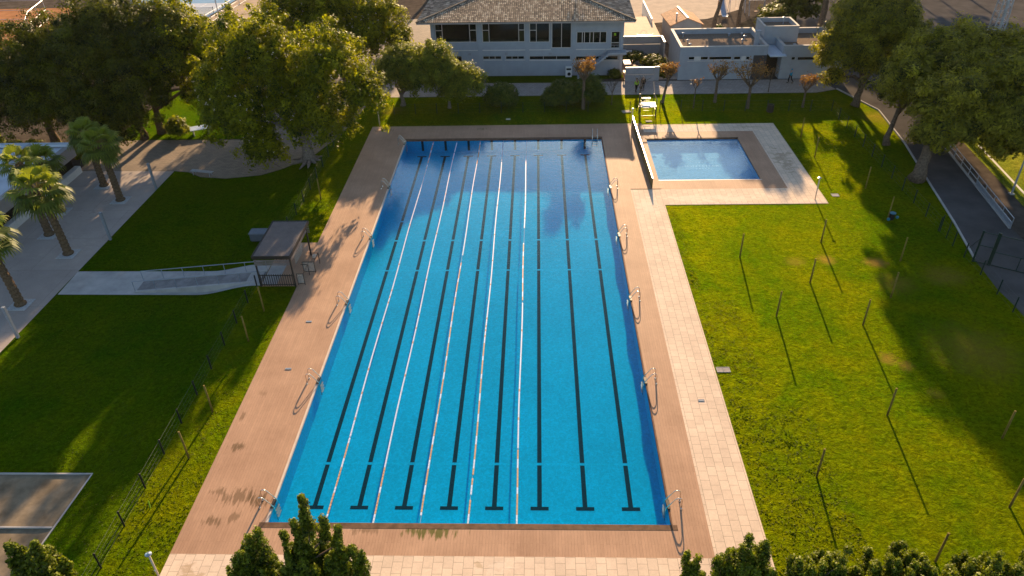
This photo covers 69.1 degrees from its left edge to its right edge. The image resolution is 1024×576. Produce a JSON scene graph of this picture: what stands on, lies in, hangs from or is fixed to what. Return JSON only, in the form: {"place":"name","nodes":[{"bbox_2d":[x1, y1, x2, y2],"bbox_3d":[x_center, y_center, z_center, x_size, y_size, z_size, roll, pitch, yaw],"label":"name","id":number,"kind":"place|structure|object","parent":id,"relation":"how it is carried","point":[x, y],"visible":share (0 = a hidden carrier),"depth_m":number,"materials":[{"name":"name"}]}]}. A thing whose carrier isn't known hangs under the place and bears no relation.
{"place":"outdoors","nodes":[
{"label":"outdoors","id":0,"kind":"place"},
{"bbox_2d":[0,171,173,351],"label":"terrace paving","id":1,"kind":"structure","parent":0,"point":[40,273],"depth_m":66.06,"materials":[{"name":"concrete"}]},
{"bbox_2d":[7,299,35,310],"bbox_3d":[-38.097,1.294,57.662,1.500,0.050,1.500,0,34,2],"label":"pebble bed","id":2,"kind":"object","parent":1,"relation":"on","point":[11,307],"visible":0.71,"depth_m":57.34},
{"bbox_2d":[0,211,26,307],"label":"palm tree","id":3,"kind":"object","parent":2,"relation":"on","point":[7,241],"visible":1,"depth_m":55.46,"materials":[{"name":"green plant"}]},
{"bbox_2d":[37,230,55,238],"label":"pebble bed","id":4,"kind":"object","parent":1,"relation":"on","point":[42,236],"visible":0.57,"depth_m":66.29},
{"bbox_2d":[0,143,54,236],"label":"palm tree","id":5,"kind":"object","parent":4,"relation":"on","point":[6,157],"visible":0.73,"depth_m":62.46,"materials":[{"name":"green plant"}]},
{"bbox_2d":[55,207,72,215],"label":"pebble bed","id":6,"kind":"object","parent":1,"relation":"on","point":[67,210],"visible":0.43,"depth_m":70.31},
{"bbox_2d":[22,143,66,212],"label":"palm tree","id":7,"kind":"object","parent":6,"relation":"on","point":[46,152],"visible":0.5,"depth_m":67.15,"materials":[{"name":"green plant"}]},
{"bbox_2d":[55,249,81,258],"bbox_3d":[-38.089,-2.929,63.864,1.500,0.050,1.500,0,34,2],"label":"pebble bed","id":8,"kind":"object","parent":1,"relation":"on","point":[72,256],"visible":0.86,"depth_m":63.58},
{"bbox_2d":[2,164,73,255],"bbox_3d":[-38.477,-6.193,61.450,5.203,8.204,5.000,19,39,28],"label":"palm tree","id":9,"kind":"object","parent":8,"relation":"on","point":[49,205],"visible":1,"depth_m":59.76,"materials":[{"name":"green plant"}]},
{"bbox_2d":[94,182,111,188],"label":"pebble bed","id":10,"kind":"object","parent":1,"relation":"on","point":[107,187],"visible":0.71,"depth_m":74.44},
{"bbox_2d":[64,116,108,186],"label":"palm tree","id":11,"kind":"object","parent":10,"relation":"on","point":[77,125],"visible":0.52,"depth_m":71.19,"materials":[{"name":"green plant"}]},
{"bbox_2d":[110,196,131,203],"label":"pebble bed","id":12,"kind":"object","parent":1,"relation":"on","point":[124,201],"visible":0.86,"depth_m":71.78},
{"bbox_2d":[75,124,125,201],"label":"palm tree","id":13,"kind":"object","parent":12,"relation":"on","point":[105,154],"visible":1,"depth_m":68.38,"materials":[{"name":"green plant"}]},
{"bbox_2d":[58,265,269,294],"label":"access path","id":14,"kind":"structure","parent":0,"point":[99,283],"depth_m":59.98,"materials":[{"name":"concrete"}]},
{"bbox_2d":[132,261,267,292],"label":"ramp","id":15,"kind":"structure","parent":14,"relation":"on","point":[205,283],"depth_m":58.73,"materials":[{"name":"concrete"}]},
{"bbox_2d":[0,141,335,575],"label":"lawn","id":16,"kind":"structure","parent":0,"point":[146,413],"depth_m":52.18,"materials":[{"name":"green plant"}]},
{"bbox_2d":[1,306,19,337],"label":"lamp column","id":17,"kind":"structure","parent":16,"relation":"on","point":[9,320],"depth_m":53.31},
{"bbox_2d":[3,538,78,575],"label":"conifer","id":18,"kind":"object","parent":16,"relation":"on","point":[35,558],"visible":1,"depth_m":33.37,"materials":[{"name":"green plant"}]},
{"bbox_2d":[0,474,90,575],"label":"sand court","id":19,"kind":"object","parent":16,"relation":"on","point":[35,500],"visible":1,"depth_m":41.47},
{"bbox_2d":[0,473,92,544],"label":"sand court border","id":20,"kind":"object","parent":16,"relation":"on","point":[29,527],"visible":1,"depth_m":41.12,"materials":[{"name":"concrete"}]},
{"bbox_2d":[98,212,111,239],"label":"lamp column","id":21,"kind":"structure","parent":16,"relation":"on","point":[104,225],"depth_m":64.85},
{"bbox_2d":[248,228,267,240],"bbox_3d":[-21.684,-4.556,63.900,1.600,0.800,1.000,0,34,2],"label":"storage box","id":22,"kind":"object","parent":16,"relation":"on","point":[255,234],"visible":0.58,"depth_m":63.57,"materials":[{"name":"grey plastic"}]},
{"bbox_2d":[186,1,393,172],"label":"broadleaf tree","id":23,"kind":"object","parent":16,"relation":"on","point":[288,70],"visible":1,"depth_m":71.89,"materials":[{"name":"green plant"}]},
{"bbox_2d":[81,140,282,177],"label":"brown paving","id":24,"kind":"structure","parent":0,"point":[177,155],"depth_m":79.77,"materials":[{"name":"concrete"}]},
{"bbox_2d":[127,90,246,139],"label":"lawn","id":25,"kind":"structure","parent":0,"point":[180,109],"depth_m":88.83,"materials":[{"name":"green plant"}]},
{"bbox_2d":[86,0,194,145],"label":"evergreen tree","id":26,"kind":"object","parent":25,"relation":"on","point":[135,57],"visible":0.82,"depth_m":78.35,"materials":[{"name":"green plant"}]},
{"bbox_2d":[163,114,192,137],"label":"bush","id":27,"kind":"object","parent":25,"relation":"on","point":[176,126],"visible":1,"depth_m":84.03,"materials":[{"name":"green plant"}]},
{"bbox_2d":[130,0,265,134],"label":"broadleaf tree","id":28,"kind":"object","parent":25,"relation":"on","point":[191,29],"visible":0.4,"depth_m":80.10,"materials":[{"name":"green plant"}]},
{"bbox_2d":[160,123,828,575],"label":"stone paving","id":29,"kind":"structure","parent":0,"point":[730,509],"depth_m":44.24,"materials":[{"name":"stone"}]},
{"bbox_2d":[170,123,786,557],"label":"pool deck","id":30,"kind":"structure","parent":29,"relation":"on","point":[248,465],"depth_m":46.92,"materials":[{"name":"brown tile"}]},
{"bbox_2d":[257,489,281,519],"bbox_3d":[-13.036,11.627,39.895,0.947,1.796,0.660,0,34,2],"label":"pool ladder","id":31,"kind":"object","parent":30,"relation":"attached to","point":[278,507],"visible":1,"depth_m":39.87,"materials":[{"name":"silver metal"}]},
{"bbox_2d":[305,368,324,394],"bbox_3d":[-12.762,6.052,48.071,0.947,1.796,0.660,0,34,2],"label":"pool ladder","id":32,"kind":"object","parent":30,"relation":"attached to","point":[321,385],"visible":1,"depth_m":48.06,"materials":[{"name":"silver metal"}]},
{"bbox_2d":[258,137,677,530],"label":"swimming pool","id":33,"kind":"structure","parent":30,"relation":"in","point":[589,456],"depth_m":50.92,"materials":[{"name":"liquid"}]},
{"bbox_2d":[632,117,652,187],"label":"dividing wall","id":34,"kind":"structure","parent":30,"relation":"on","point":[643,155],"depth_m":74.64,"materials":[{"name":"white paint"}]},
{"bbox_2d":[662,490,682,520],"bbox_3d":[8.459,11.468,39.187,0.947,1.796,0.660,0,34,2],"label":"pool ladder","id":35,"kind":"object","parent":30,"relation":"attached to","point":[668,504],"visible":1,"depth_m":39.16,"materials":[{"name":"silver metal"}]},
{"bbox_2d":[645,137,761,180],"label":"wading pool","id":36,"kind":"structure","parent":30,"relation":"in","point":[703,158],"depth_m":75.86,"materials":[{"name":"liquid"}]},
{"bbox_2d":[0,0,1023,332],"bbox_3d":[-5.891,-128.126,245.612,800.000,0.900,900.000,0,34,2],"label":"ground","id":37,"kind":"structure","parent":0,"point":[1012,204],"depth_m":88.07,"materials":[{"name":"concrete"}]},
{"bbox_2d":[0,8,79,47],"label":"clay court","id":38,"kind":"object","parent":37,"relation":"on","point":[7,14],"visible":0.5,"depth_m":134.66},
{"bbox_2d":[0,142,81,239],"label":"white building","id":39,"kind":"structure","parent":37,"relation":"on","point":[70,174],"depth_m":74.12,"materials":[{"name":"paint"}]},
{"bbox_2d":[0,5,87,142],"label":"evergreen tree","id":40,"kind":"object","parent":37,"relation":"on","point":[23,98],"visible":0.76,"depth_m":77.31,"materials":[{"name":"green plant"}]},
{"bbox_2d":[17,0,151,146],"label":"evergreen tree","id":41,"kind":"object","parent":37,"relation":"on","point":[79,97],"visible":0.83,"depth_m":76.46,"materials":[{"name":"green plant"}]},
{"bbox_2d":[77,0,264,83],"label":"promenade","id":42,"kind":"structure","parent":37,"relation":"on","point":[241,6],"depth_m":134.05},
{"bbox_2d":[129,0,234,16],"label":"tennis court","id":43,"kind":"object","parent":37,"relation":"on","point":[209,1],"depth_m":139.17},
{"bbox_2d":[180,3,227,17],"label":"tennis court","id":44,"kind":"object","parent":37,"relation":"on","point":[202,11],"visible":0.33,"depth_m":135.52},
{"bbox_2d":[267,19,430,167],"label":"paved yard","id":45,"kind":"structure","parent":37,"relation":"on","point":[422,34],"depth_m":86.86,"materials":[{"name":"concrete"}]},
{"bbox_2d":[248,0,413,80],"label":"broadleaf tree","id":46,"kind":"object","parent":45,"relation":"on","point":[373,23],"visible":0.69,"depth_m":92.82,"materials":[{"name":"green plant"}]},
{"bbox_2d":[415,0,635,78],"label":"clubhouse","id":47,"kind":"structure","parent":37,"relation":"on","point":[523,37],"depth_m":95.07,"materials":[{"name":"white paint"}]},
{"bbox_2d":[625,66,659,80],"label":"panel wall","id":48,"kind":"structure","parent":37,"relation":"on","point":[632,73],"depth_m":93.50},
{"bbox_2d":[642,1,652,22],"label":"garden wall","id":49,"kind":"structure","parent":37,"relation":"on","point":[645,11],"depth_m":116.95,"materials":[{"name":"white paint"}]},
{"bbox_2d":[622,53,676,79],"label":"service yard","id":50,"kind":"structure","parent":37,"relation":"on","point":[673,76],"depth_m":98.81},
{"bbox_2d":[622,49,644,62],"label":"bush","id":51,"kind":"object","parent":50,"relation":"on","point":[634,55],"visible":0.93,"depth_m":99.72,"materials":[{"name":"green plant"}]},
{"bbox_2d":[624,16,659,35],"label":"wooden terrace","id":52,"kind":"structure","parent":50,"relation":"on","point":[638,26],"depth_m":109.39,"materials":[{"name":"wood"}]},
{"bbox_2d":[623,35,665,56],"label":"terrace wall","id":53,"kind":"structure","parent":50,"relation":"on","point":[651,44],"depth_m":102.74,"materials":[{"name":"paint"}]},
{"bbox_2d":[631,54,662,75],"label":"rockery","id":54,"kind":"object","parent":50,"relation":"on","point":[638,63],"visible":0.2,"depth_m":99.01,"materials":[{"name":"stone"}]},
{"bbox_2d":[640,53,668,66],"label":"bush","id":55,"kind":"object","parent":54,"relation":"on","point":[651,60],"visible":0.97,"depth_m":97.96,"materials":[{"name":"green plant"}]},
{"bbox_2d":[661,6,703,43],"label":"shed","id":56,"kind":"structure","parent":37,"relation":"on","point":[677,17],"depth_m":106.01,"materials":[{"name":"paint"}]},
{"bbox_2d":[711,0,722,27],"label":"tall tree","id":57,"kind":"object","parent":37,"relation":"on","point":[715,17],"visible":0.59,"depth_m":104.82,"materials":[{"name":"brown plant"}]},
{"bbox_2d":[733,14,758,28],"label":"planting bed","id":58,"kind":"object","parent":37,"relation":"on","point":[748,22],"visible":0.14,"depth_m":114.71,"materials":[{"name":"soil"}]},
{"bbox_2d":[735,0,743,26],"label":"tall tree","id":59,"kind":"object","parent":58,"relation":"on","point":[738,22],"visible":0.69,"depth_m":107.40,"materials":[{"name":"brown plant"}]},
{"bbox_2d":[753,2,796,22],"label":"shade tree","id":60,"kind":"object","parent":58,"relation":"on","point":[776,10],"visible":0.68,"depth_m":107.03,"materials":[{"name":"green plant"}]},
{"bbox_2d":[668,17,840,79],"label":"annex building","id":61,"kind":"structure","parent":37,"relation":"on","point":[783,43],"depth_m":93.67,"materials":[{"name":"white paint"}]},
{"bbox_2d":[963,135,1023,206],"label":"sports pitch","id":62,"kind":"object","parent":37,"relation":"on","point":[1010,167],"depth_m":70.97,"materials":[{"name":"green plant"}]},
{"bbox_2d":[486,75,620,82],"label":"shaded strip","id":63,"kind":"object","parent":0,"point":[525,79],"visible":0.8,"depth_m":95.74,"materials":[{"name":"green concrete"}]},
{"bbox_2d":[607,67,622,78],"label":"bush","id":64,"kind":"object","parent":63,"relation":"on","point":[614,73],"visible":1,"depth_m":94.79,"materials":[{"name":"green plant"}]},
{"bbox_2d":[95,90,1023,575],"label":"lawn","id":65,"kind":"structure","parent":0,"point":[929,462],"depth_m":49.66,"materials":[{"name":"green plant"}]},
{"bbox_2d":[82,275,257,575],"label":"wire fence","id":66,"kind":"object","parent":65,"relation":"on","point":[121,519],"visible":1,"depth_m":43.18,"materials":[{"name":"black metal"}]},
{"bbox_2d":[225,525,283,575],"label":"conifer","id":67,"kind":"object","parent":65,"relation":"on","point":[253,555],"visible":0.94,"depth_m":30.41,"materials":[{"name":"green plant"}]},
{"bbox_2d":[251,221,316,286],"bbox_3d":[-17.971,-3.018,59.224,2.950,2.950,6.650,0,34,2],"label":"gatehouse","id":68,"kind":"object","parent":65,"relation":"on","point":[284,247],"visible":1,"depth_m":58.03,"materials":[{"name":"beige metal"}]},
{"bbox_2d":[278,492,343,575],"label":"conifer","id":69,"kind":"object","parent":65,"relation":"on","point":[306,552],"visible":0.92,"depth_m":29.97,"materials":[{"name":"green plant"}]},
{"bbox_2d":[285,136,339,220],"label":"wire fence","id":70,"kind":"object","parent":65,"relation":"on","point":[312,180],"visible":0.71,"depth_m":71.31,"materials":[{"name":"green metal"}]},
{"bbox_2d":[331,537,371,575],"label":"conifer","id":71,"kind":"object","parent":65,"relation":"on","point":[356,566],"visible":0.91,"depth_m":30.55,"materials":[{"name":"green plant"}]},
{"bbox_2d":[373,33,459,106],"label":"tree","id":72,"kind":"object","parent":65,"relation":"on","point":[407,66],"visible":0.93,"depth_m":84.46,"materials":[{"name":"green plant"}]},
{"bbox_2d":[429,56,488,108],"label":"tree","id":73,"kind":"object","parent":65,"relation":"on","point":[462,78],"visible":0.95,"depth_m":84.57,"materials":[{"name":"green plant"}]},
{"bbox_2d":[481,81,520,108],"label":"bush","id":74,"kind":"object","parent":65,"relation":"on","point":[503,93],"visible":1,"depth_m":86.55,"materials":[{"name":"green plant"}]},
{"bbox_2d":[393,101,630,113],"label":"wire fence","id":75,"kind":"object","parent":65,"relation":"on","point":[501,107],"visible":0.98,"depth_m":85.90,"materials":[{"name":"green metal"}]},
{"bbox_2d":[539,86,561,106],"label":"bush","id":76,"kind":"object","parent":65,"relation":"on","point":[545,97],"visible":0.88,"depth_m":86.42,"materials":[{"name":"green plant"}]},
{"bbox_2d":[543,78,578,105],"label":"bush","id":77,"kind":"object","parent":65,"relation":"on","point":[564,87],"visible":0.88,"depth_m":86.15,"materials":[{"name":"green plant"}]},
{"bbox_2d":[571,56,595,109],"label":"pruned tree","id":78,"kind":"object","parent":65,"relation":"on","point":[586,66],"visible":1,"depth_m":83.79,"materials":[{"name":"orange plant"}]},
{"bbox_2d":[573,73,607,104],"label":"bush","id":79,"kind":"object","parent":65,"relation":"on","point":[594,91],"visible":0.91,"depth_m":85.92,"materials":[{"name":"green plant"}]},
{"bbox_2d":[356,93,826,138],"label":"grass","id":80,"kind":"structure","parent":65,"relation":"on","point":[562,110],"depth_m":86.48,"materials":[{"name":"plant"}]},
{"bbox_2d":[638,93,656,119],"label":"lifeguard stand","id":81,"kind":"object","parent":65,"relation":"on","point":[647,105],"visible":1,"depth_m":83.31,"materials":[{"name":"white metal"}]},
{"bbox_2d":[659,61,680,102],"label":"pruned tree","id":82,"kind":"object","parent":65,"relation":"on","point":[669,69],"visible":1,"depth_m":86.25,"materials":[{"name":"orange plant"}]},
{"bbox_2d":[679,549,705,575],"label":"conifer","id":83,"kind":"object","parent":65,"relation":"on","point":[691,568],"visible":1,"depth_m":31.05,"materials":[{"name":"green plant"}]},
{"bbox_2d":[708,59,734,102],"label":"pruned tree","id":84,"kind":"object","parent":65,"relation":"on","point":[722,70],"visible":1,"depth_m":85.42,"materials":[{"name":"brown plant"}]},
{"bbox_2d":[708,532,778,575],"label":"conifer","id":85,"kind":"object","parent":65,"relation":"on","point":[748,557],"visible":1,"depth_m":30.32,"materials":[{"name":"green plant"}]},
{"bbox_2d":[729,56,771,108],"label":"pruned tree","id":86,"kind":"object","parent":65,"relation":"on","point":[761,71],"visible":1,"depth_m":83.30,"materials":[{"name":"brown plant"}]},
{"bbox_2d":[670,205,866,574],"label":"grass","id":87,"kind":"structure","parent":65,"relation":"on","point":[775,444],"depth_m":41.92,"materials":[{"name":"plant"}]},
{"bbox_2d":[799,71,824,107],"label":"pruned tree","id":88,"kind":"object","parent":65,"relation":"on","point":[813,79],"visible":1,"depth_m":83.61,"materials":[{"name":"orange plant"}]},
{"bbox_2d":[783,543,864,575],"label":"conifer","id":89,"kind":"object","parent":65,"relation":"on","point":[820,563],"visible":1,"depth_m":30.60,"materials":[{"name":"green plant"}]},
{"bbox_2d":[807,0,934,107],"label":"pine tree","id":90,"kind":"object","parent":65,"relation":"on","point":[857,35],"visible":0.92,"depth_m":80.41,"materials":[{"name":"green plant"}]},
{"bbox_2d":[833,100,957,245],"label":"wire fence","id":91,"kind":"object","parent":65,"relation":"on","point":[894,175],"visible":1,"depth_m":69.29,"materials":[{"name":"green metal"}]},
{"bbox_2d":[836,88,973,256],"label":"kerb","id":92,"kind":"structure","parent":65,"relation":"on","point":[937,195],"depth_m":68.56,"materials":[{"name":"concrete"}]},
{"bbox_2d":[855,539,955,575],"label":"conifer","id":93,"kind":"object","parent":65,"relation":"on","point":[899,559],"visible":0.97,"depth_m":31.23,"materials":[{"name":"green plant"}]},
{"bbox_2d":[856,11,1012,145],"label":"pine tree","id":94,"kind":"object","parent":65,"relation":"on","point":[923,54],"visible":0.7,"depth_m":72.62,"materials":[{"name":"green plant"}]},
{"bbox_2d":[901,17,1023,183],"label":"pine tree","id":95,"kind":"object","parent":65,"relation":"on","point":[977,97],"visible":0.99,"depth_m":67.72,"materials":[{"name":"green plant"}]},
{"bbox_2d":[939,550,1010,575],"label":"conifer","id":96,"kind":"object","parent":65,"relation":"on","point":[983,564],"visible":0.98,"depth_m":30.83,"materials":[{"name":"green plant"}]},
{"bbox_2d":[963,243,1023,317],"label":"wire fence","id":97,"kind":"object","parent":65,"relation":"on","point":[994,279],"visible":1,"depth_m":54.04,"materials":[{"name":"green metal"}]},
{"bbox_2d":[1002,549,1023,575],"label":"conifer","id":98,"kind":"object","parent":65,"relation":"on","point":[1017,569],"visible":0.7,"depth_m":30.58,"materials":[{"name":"green plant"}]},
{"bbox_2d":[375,79,834,96],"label":"paved path","id":99,"kind":"structure","parent":0,"point":[682,87],"depth_m":91.81,"materials":[{"name":"concrete"}]},
{"bbox_2d":[630,0,742,22],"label":"playground sand","id":100,"kind":"structure","parent":0,"point":[702,9],"depth_m":123.92,"materials":[{"name":"sand"}]},
{"bbox_2d":[796,0,1023,313],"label":"road","id":101,"kind":"structure","parent":0,"point":[974,215],"depth_m":69.12,"materials":[{"name":"asphalt"}]},
{"bbox_2d":[770,0,822,20],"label":"shade tree","id":102,"kind":"object","parent":101,"relation":"on","point":[806,8],"visible":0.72,"depth_m":109.22,"materials":[{"name":"green plant"}]},
{"bbox_2d":[817,0,828,26],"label":"tall tree","id":103,"kind":"object","parent":101,"relation":"on","point":[822,17],"visible":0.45,"depth_m":97.16,"materials":[{"name":"brown plant"}]},
{"bbox_2d":[945,142,1014,228],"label":"pitch barrier","id":104,"kind":"object","parent":101,"relation":"on","point":[996,208],"visible":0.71,"depth_m":66.00,"materials":[{"name":"metal"}]},
{"bbox_2d":[969,230,1023,272],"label":"road gate","id":105,"kind":"structure","parent":101,"relation":"on","point":[996,244],"depth_m":56.53,"materials":[{"name":"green metal"}]},
{"bbox_2d":[987,0,1014,31],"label":"floodlight tower","id":106,"kind":"structure","parent":101,"relation":"on","point":[1008,4],"depth_m":100.37,"materials":[{"name":"metal"}]},
{"label":"water","id":107,"kind":"structure","parent":0,"visible":0},
{"bbox_2d":[326,142,433,517],"bbox_3d":[-9.095,-1.732,59.471,0.156,0.083,50.000,0,34,2],"label":"lane rope","id":108,"kind":"object","parent":107,"relation":"on","point":[373,351],"visible":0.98,"depth_m":49.70,"materials":[{"name":"plastic"}]},
{"bbox_2d":[372,143,456,522],"bbox_3d":[-6.597,-1.744,59.379,0.156,0.083,50.000,0,34,2],"label":"lane rope","id":109,"kind":"object","parent":107,"relation":"on","point":[409,355],"visible":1,"depth_m":49.26,"materials":[{"name":"plastic"}]},
{"bbox_2d":[420,142,480,522],"bbox_3d":[-4.098,-1.756,59.287,0.156,0.083,50.000,0,34,2],"label":"lane rope","id":110,"kind":"object","parent":107,"relation":"on","point":[447,351],"visible":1,"depth_m":49.41,"materials":[{"name":"plastic"}]},
{"bbox_2d":[467,140,503,523],"bbox_3d":[-1.600,-1.768,59.195,0.156,0.083,50.000,0,34,2],"label":"lane rope","id":111,"kind":"object","parent":107,"relation":"on","point":[483,351],"visible":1,"depth_m":49.50,"materials":[{"name":"plastic"}]},
{"bbox_2d":[516,148,526,523],"bbox_3d":[0.898,-1.780,59.103,0.156,0.083,50.000,0,34,2],"label":"lane rope","id":112,"kind":"object","parent":107,"relation":"on","point":[520,362],"visible":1,"depth_m":48.14,"materials":[{"name":"plastic"}]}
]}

